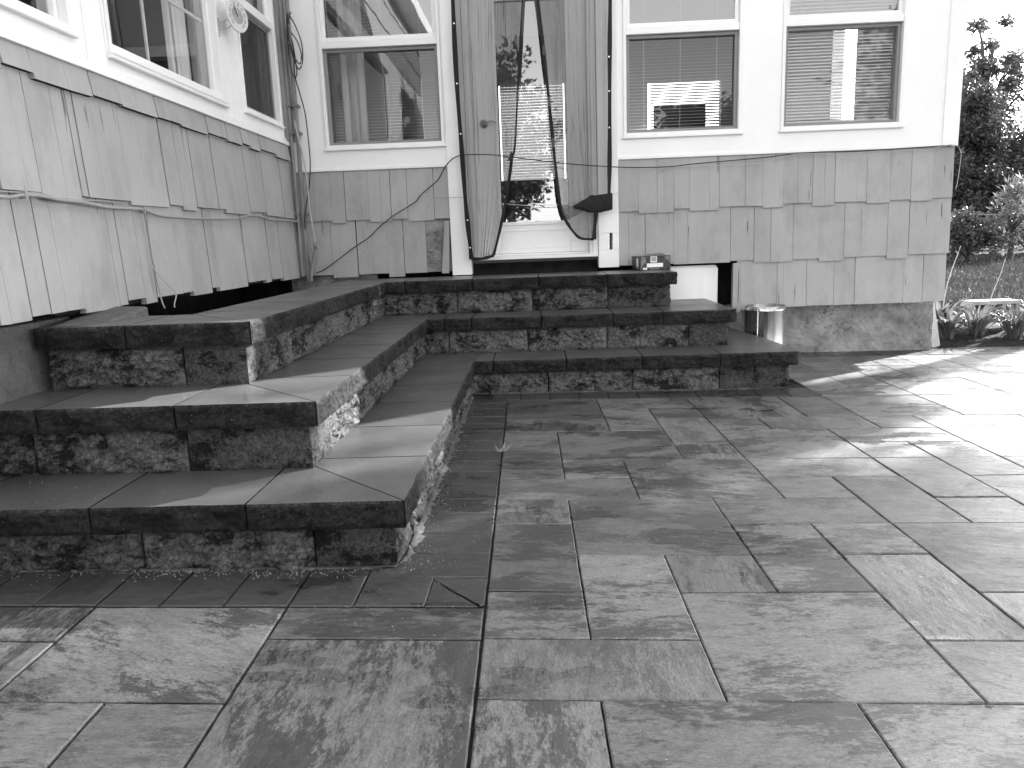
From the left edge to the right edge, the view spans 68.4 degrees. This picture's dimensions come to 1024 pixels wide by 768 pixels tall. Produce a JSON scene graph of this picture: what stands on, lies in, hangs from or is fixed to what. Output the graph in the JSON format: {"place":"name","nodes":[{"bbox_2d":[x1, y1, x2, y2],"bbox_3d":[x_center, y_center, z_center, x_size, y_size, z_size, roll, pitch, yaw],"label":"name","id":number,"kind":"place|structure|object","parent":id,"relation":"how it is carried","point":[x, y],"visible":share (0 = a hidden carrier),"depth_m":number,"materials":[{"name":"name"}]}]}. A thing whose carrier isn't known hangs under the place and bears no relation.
{"place":"outdoors","nodes":[
{"label":"outdoors","id":0,"kind":"place"},
{"bbox_2d":[307,242,316,280],"bbox_3d":[-1.564,-0.958,5.919,0.080,0.303,0.035,-6,12,-20],"label":"cable stub","id":1,"kind":"object","parent":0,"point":[313,260],"visible":1,"depth_m":5.91,"materials":[{"name":"grey plastic"}]},
{"bbox_2d":[0,346,1023,767],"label":"patio","id":2,"kind":"structure","parent":0,"point":[158,667],"depth_m":2.06,"materials":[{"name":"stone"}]},
{"bbox_2d":[0,564,397,572],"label":"swept sand","id":3,"kind":"structure","parent":2,"relation":"on","point":[310,568],"depth_m":2.38,"materials":[{"name":"grey sand"}]},
{"bbox_2d":[0,269,799,573],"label":"stone steps","id":4,"kind":"structure","parent":2,"relation":"on","point":[452,344],"depth_m":2.89,"materials":[{"name":"stone"}]},
{"bbox_2d":[632,253,669,270],"bbox_3d":[1.079,-0.950,5.843,0.252,0.126,0.182,-4,11,-12],"label":"carton","id":5,"kind":"object","parent":4,"relation":"on","point":[657,261],"visible":1,"depth_m":5.77,"materials":[{"name":"white cardboard"}]},
{"bbox_2d":[399,395,473,563],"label":"swept sand","id":6,"kind":"structure","parent":2,"relation":"on","point":[417,538],"depth_m":2.99,"materials":[{"name":"grey sand"}]},
{"bbox_2d":[495,442,511,451],"bbox_3d":[-0.045,0.302,3.578,0.090,0.044,0.084,-2,11,2],"label":"dry leaf","id":7,"kind":"object","parent":2,"relation":"on","point":[503,449],"visible":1,"depth_m":3.59,"materials":[{"name":"grey plant"}]},
{"bbox_2d":[476,387,784,393],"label":"swept sand","id":8,"kind":"structure","parent":2,"relation":"on","point":[630,390],"depth_m":4.91,"materials":[{"name":"grey sand"}]},
{"bbox_2d":[744,304,785,344],"bbox_3d":[1.959,-0.389,5.846,0.306,0.442,0.306,-2,11,2],"label":"duct pipe","id":9,"kind":"object","parent":2,"relation":"on","point":[766,321],"visible":0.52,"depth_m":5.71,"materials":[{"name":"silver metal"}]},
{"bbox_2d":[981,701,994,708],"bbox_3d":[1.010,0.682,1.597,0.026,0.012,0.028,-2,11,2],"label":"dry leaf","id":10,"kind":"object","parent":2,"relation":"on","point":[988,706],"visible":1,"depth_m":1.60,"materials":[{"name":"grey plant"}]},
{"bbox_2d":[0,295,1023,767],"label":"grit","id":11,"kind":"object","parent":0,"point":[560,539],"visible":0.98,"depth_m":2.35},
{"bbox_2d":[653,104,705,128],"bbox_3d":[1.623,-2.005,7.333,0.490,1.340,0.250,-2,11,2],"label":"television","id":12,"kind":"object","parent":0,"point":[677,117],"visible":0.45,"depth_m":7.18,"materials":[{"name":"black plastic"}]},
{"bbox_2d":[499,0,1023,180],"label":"sky","id":13,"kind":"structure","parent":0,"point":[992,10],"materials":[{"name":"white"}]},
{"bbox_2d":[937,243,1023,323],"bbox_3d":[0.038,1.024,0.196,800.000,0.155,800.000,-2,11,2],"label":"lawn","id":14,"kind":"structure","parent":0,"point":[985,251],"depth_m":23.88,"materials":[{"name":"plant"}]},
{"bbox_2d":[0,0,967,403],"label":"house","id":15,"kind":"structure","parent":14,"relation":"on","point":[168,106],"depth_m":5.77,"materials":[{"name":"white paint"}]},
{"bbox_2d":[0,0,78,38],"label":"window","id":16,"kind":"structure","parent":15,"relation":"in","point":[55,15],"depth_m":2.99,"materials":[{"name":"white plastic"}]},
{"bbox_2d":[0,191,132,206],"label":"thin wire","id":17,"kind":"object","parent":15,"relation":"attached to","point":[64,198],"visible":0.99,"depth_m":3.06,"materials":[{"name":"grey"}]},
{"bbox_2d":[0,191,300,222],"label":"cable","id":18,"kind":"object","parent":15,"relation":"attached to","point":[24,195],"depth_m":3.35,"materials":[{"name":"grey"}]},
{"bbox_2d":[146,212,164,308],"bbox_3d":[-1.722,-0.596,3.622,0.041,0.469,0.068,-10,13,-34],"label":"thin wire","id":19,"kind":"object","parent":18,"relation":"hanging from","point":[153,260],"visible":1,"depth_m":3.64,"materials":[{"name":"grey"}]},
{"bbox_2d":[150,263,176,307],"bbox_3d":[-1.689,-0.486,3.703,0.062,0.219,0.151,0,11,13],"label":"thin wire","id":20,"kind":"object","parent":15,"relation":"attached to","point":[166,283],"visible":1,"depth_m":3.72,"materials":[{"name":"grey"}]},
{"bbox_2d":[102,0,230,108],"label":"window","id":21,"kind":"structure","parent":15,"relation":"in","point":[211,89],"depth_m":4.33,"materials":[{"name":"white plastic"}]},
{"bbox_2d":[217,0,247,36],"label":"thermometer","id":22,"kind":"object","parent":15,"relation":"attached to","point":[236,16],"visible":1,"depth_m":4.58,"materials":[{"name":"grey plastic"}]},
{"bbox_2d":[237,0,285,128],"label":"window","id":23,"kind":"structure","parent":15,"relation":"in","point":[257,48],"depth_m":5.33,"materials":[{"name":"white plastic"}]},
{"bbox_2d":[273,0,295,141],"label":"corner board","id":24,"kind":"object","parent":15,"relation":"attached to","point":[281,62],"visible":0.79,"depth_m":5.65,"materials":[{"name":"white wood"}]},
{"bbox_2d":[278,0,304,276],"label":"conduit","id":25,"kind":"object","parent":15,"relation":"attached to","point":[291,133],"visible":0.95,"depth_m":5.77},
{"bbox_2d":[284,0,309,280],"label":"conduit","id":26,"kind":"object","parent":15,"relation":"attached to","point":[295,106],"visible":0.93,"depth_m":5.79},
{"bbox_2d":[286,12,310,228],"bbox_3d":[-1.590,-1.974,5.687,0.104,1.572,0.124,-6,11,-19],"label":"coiled cord","id":27,"kind":"object","parent":26,"relation":"hanging from","point":[289,38],"visible":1,"depth_m":5.59,"materials":[{"name":"black rubber"}]},
{"bbox_2d":[294,120,315,241],"bbox_3d":[-1.598,-1.554,5.811,0.090,0.921,0.011,-2,11,2],"label":"pale cord","id":28,"kind":"object","parent":26,"relation":"attached to","point":[306,181],"visible":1,"depth_m":5.81,"materials":[{"name":"grey plastic"}]},
{"bbox_2d":[314,0,445,151],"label":"window","id":29,"kind":"structure","parent":15,"relation":"in","point":[423,41],"depth_m":5.74,"materials":[{"name":"white plastic"}]},
{"bbox_2d":[468,0,588,254],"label":"door","id":30,"kind":"structure","parent":15,"relation":"in","point":[534,236],"depth_m":5.90,"materials":[{"name":"white plastic"}]},
{"bbox_2d":[451,0,612,260],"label":"insect net curtain","id":31,"kind":"object","parent":15,"relation":"hanging from","point":[596,204],"visible":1,"depth_m":5.69,"materials":[{"name":"grey fabric"}]},
{"bbox_2d":[316,145,950,272],"bbox_3d":[0.872,-1.371,5.807,4.902,0.859,0.080,-2,11,2],"label":"power cord","id":32,"kind":"object","parent":15,"relation":"attached to","point":[617,167],"visible":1,"depth_m":5.74,"materials":[{"name":"black rubber"}]},
{"bbox_2d":[315,144,960,266],"bbox_3d":[0.907,-1.365,5.806,4.991,0.739,0.080,-2,11,2],"label":"thin wire","id":33,"kind":"object","parent":15,"relation":"attached to","point":[648,175],"visible":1,"depth_m":5.77,"materials":[{"name":"grey"}]},
{"bbox_2d":[622,0,743,138],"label":"window","id":34,"kind":"structure","parent":15,"relation":"in","point":[721,27],"depth_m":5.67,"materials":[{"name":"white plastic"}]},
{"bbox_2d":[670,265,717,302],"bbox_3d":[1.386,-0.750,6.024,0.517,0.385,0.028,-2,11,1],"label":"plastic panel","id":35,"kind":"object","parent":15,"relation":"attached to","point":[698,282],"visible":0.45,"depth_m":6.01,"materials":[{"name":"white plastic"}]},
{"bbox_2d":[778,0,908,132],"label":"window","id":36,"kind":"structure","parent":15,"relation":"in","point":[898,18],"depth_m":5.69,"materials":[{"name":"white plastic"}]},
{"bbox_2d":[962,77,998,119],"bbox_3d":[15.124,-7.377,25.957,2.493,5.977,2.534,-2,11,2],"label":"deciduous tree","id":37,"kind":"object","parent":14,"relation":"on","point":[973,86],"visible":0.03,"depth_m":24.82,"materials":[{"name":"plant"}]},
{"bbox_2d":[938,322,1023,346],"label":"planting bed","id":38,"kind":"object","parent":14,"relation":"on","point":[995,334],"visible":0.21,"depth_m":6.57,"materials":[{"name":"soil"}]},
{"bbox_2d":[931,303,939,347],"bbox_3d":[3.554,-0.494,6.363,0.046,0.400,0.358,8,15,43],"label":"plank","id":39,"kind":"object","parent":38,"relation":"on","point":[935,339],"visible":0.64,"depth_m":6.38,"materials":[{"name":"white wood"}]},
{"bbox_2d":[942,246,960,311],"bbox_3d":[3.968,-0.870,6.830,0.192,0.752,0.022,-6,11,-18],"label":"dry stalk","id":40,"kind":"object","parent":38,"relation":"on","point":[948,281],"visible":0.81,"depth_m":6.81,"materials":[{"name":"grey plant"}]},
{"bbox_2d":[934,297,972,320],"bbox_3d":[3.966,-0.648,6.998,0.589,0.327,0.580,-2,11,2],"label":"strap leaf plant","id":41,"kind":"object","parent":38,"relation":"on","point":[938,306],"visible":0.16,"depth_m":6.88,"materials":[{"name":"grey plant"}]},
{"bbox_2d":[936,307,973,338],"bbox_3d":[3.842,-0.536,6.649,0.577,0.265,0.470,-5,11,-17],"label":"strap leaf plant","id":42,"kind":"object","parent":38,"relation":"on","point":[947,328],"visible":0.82,"depth_m":6.58,"materials":[{"name":"plant"}]},
{"bbox_2d":[944,300,1015,336],"bbox_3d":[4.108,-0.591,6.658,0.609,0.338,0.530,-2,11,2],"label":"strap leaf plant","id":43,"kind":"object","parent":38,"relation":"on","point":[979,321],"visible":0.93,"depth_m":6.62,"materials":[{"name":"plant"}]},
{"bbox_2d":[960,298,1020,322],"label":"cinder block","id":44,"kind":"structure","parent":38,"relation":"on","point":[976,303],"depth_m":6.94,"materials":[{"name":"concrete"}]},
{"bbox_2d":[985,259,1005,315],"bbox_3d":[4.375,-0.821,6.844,0.183,0.622,0.022,-3,11,-3],"label":"dry stalk","id":45,"kind":"object","parent":38,"relation":"on","point":[995,286],"visible":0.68,"depth_m":6.83,"materials":[{"name":"grey plant"}]},
{"bbox_2d":[976,303,1023,338],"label":"strap leaf plant","id":46,"kind":"object","parent":38,"relation":"on","point":[1013,324],"visible":0.96,"depth_m":6.56,"materials":[{"name":"grey plant"}]},
{"bbox_2d":[1003,295,1023,313],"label":"strap leaf plant","id":47,"kind":"object","parent":38,"relation":"on","point":[1020,304],"visible":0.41,"depth_m":7.22,"materials":[{"name":"plant"}]},
{"bbox_2d":[946,205,1018,263],"bbox_3d":[10.860,-3.471,17.875,1.748,1.576,1.704,-7,12,-26],"label":"flowering shrub","id":48,"kind":"object","parent":14,"relation":"on","point":[966,227],"visible":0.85,"depth_m":17.63,"materials":[{"name":"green plant"}]},
{"bbox_2d":[946,213,1023,257],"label":"chain link fence","id":49,"kind":"object","parent":14,"relation":"on","point":[993,236],"visible":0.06,"depth_m":20.86,"materials":[{"name":"silver metal"}]},
{"bbox_2d":[954,67,1019,203],"bbox_3d":[13.710,-6.615,22.820,2.843,5.754,2.893,-2,11,2],"label":"evergreen tree","id":50,"kind":"object","parent":14,"relation":"on","point":[981,126],"visible":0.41,"depth_m":21.96,"materials":[{"name":"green plant"}]},
{"bbox_2d":[951,148,1023,248],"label":"evergreen tree","id":51,"kind":"object","parent":14,"relation":"on","point":[985,183],"visible":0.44,"depth_m":21.30,"materials":[{"name":"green plant"}]},
{"bbox_2d":[963,13,1023,251],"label":"deciduous tree","id":52,"kind":"object","parent":14,"relation":"on","point":[984,66],"visible":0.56,"depth_m":25.29,"materials":[{"name":"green plant"}]},
{"bbox_2d":[978,170,1023,259],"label":"flowering shrub","id":53,"kind":"object","parent":14,"relation":"on","point":[1014,207],"visible":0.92,"depth_m":18.61,"materials":[{"name":"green plant"}]},
{"bbox_2d":[989,125,1023,253],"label":"evergreen tree","id":54,"kind":"object","parent":14,"relation":"on","point":[1014,154],"visible":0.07,"depth_m":22.68,"materials":[{"name":"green plant"}]},
{"bbox_2d":[993,155,1023,250],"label":"evergreen tree","id":55,"kind":"object","parent":14,"relation":"on","point":[1022,170],"visible":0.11,"depth_m":21.58,"materials":[{"name":"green plant"}]},
{"bbox_2d":[994,47,1023,145],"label":"deciduous tree","id":56,"kind":"object","parent":14,"relation":"on","point":[1009,117],"visible":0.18,"depth_m":25.48,"materials":[{"name":"plant"}]},
{"bbox_2d":[1005,128,1023,168],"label":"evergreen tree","id":57,"kind":"object","parent":14,"relation":"on","point":[1021,138],"visible":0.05,"depth_m":22.92,"materials":[{"name":"plant"}]}
]}

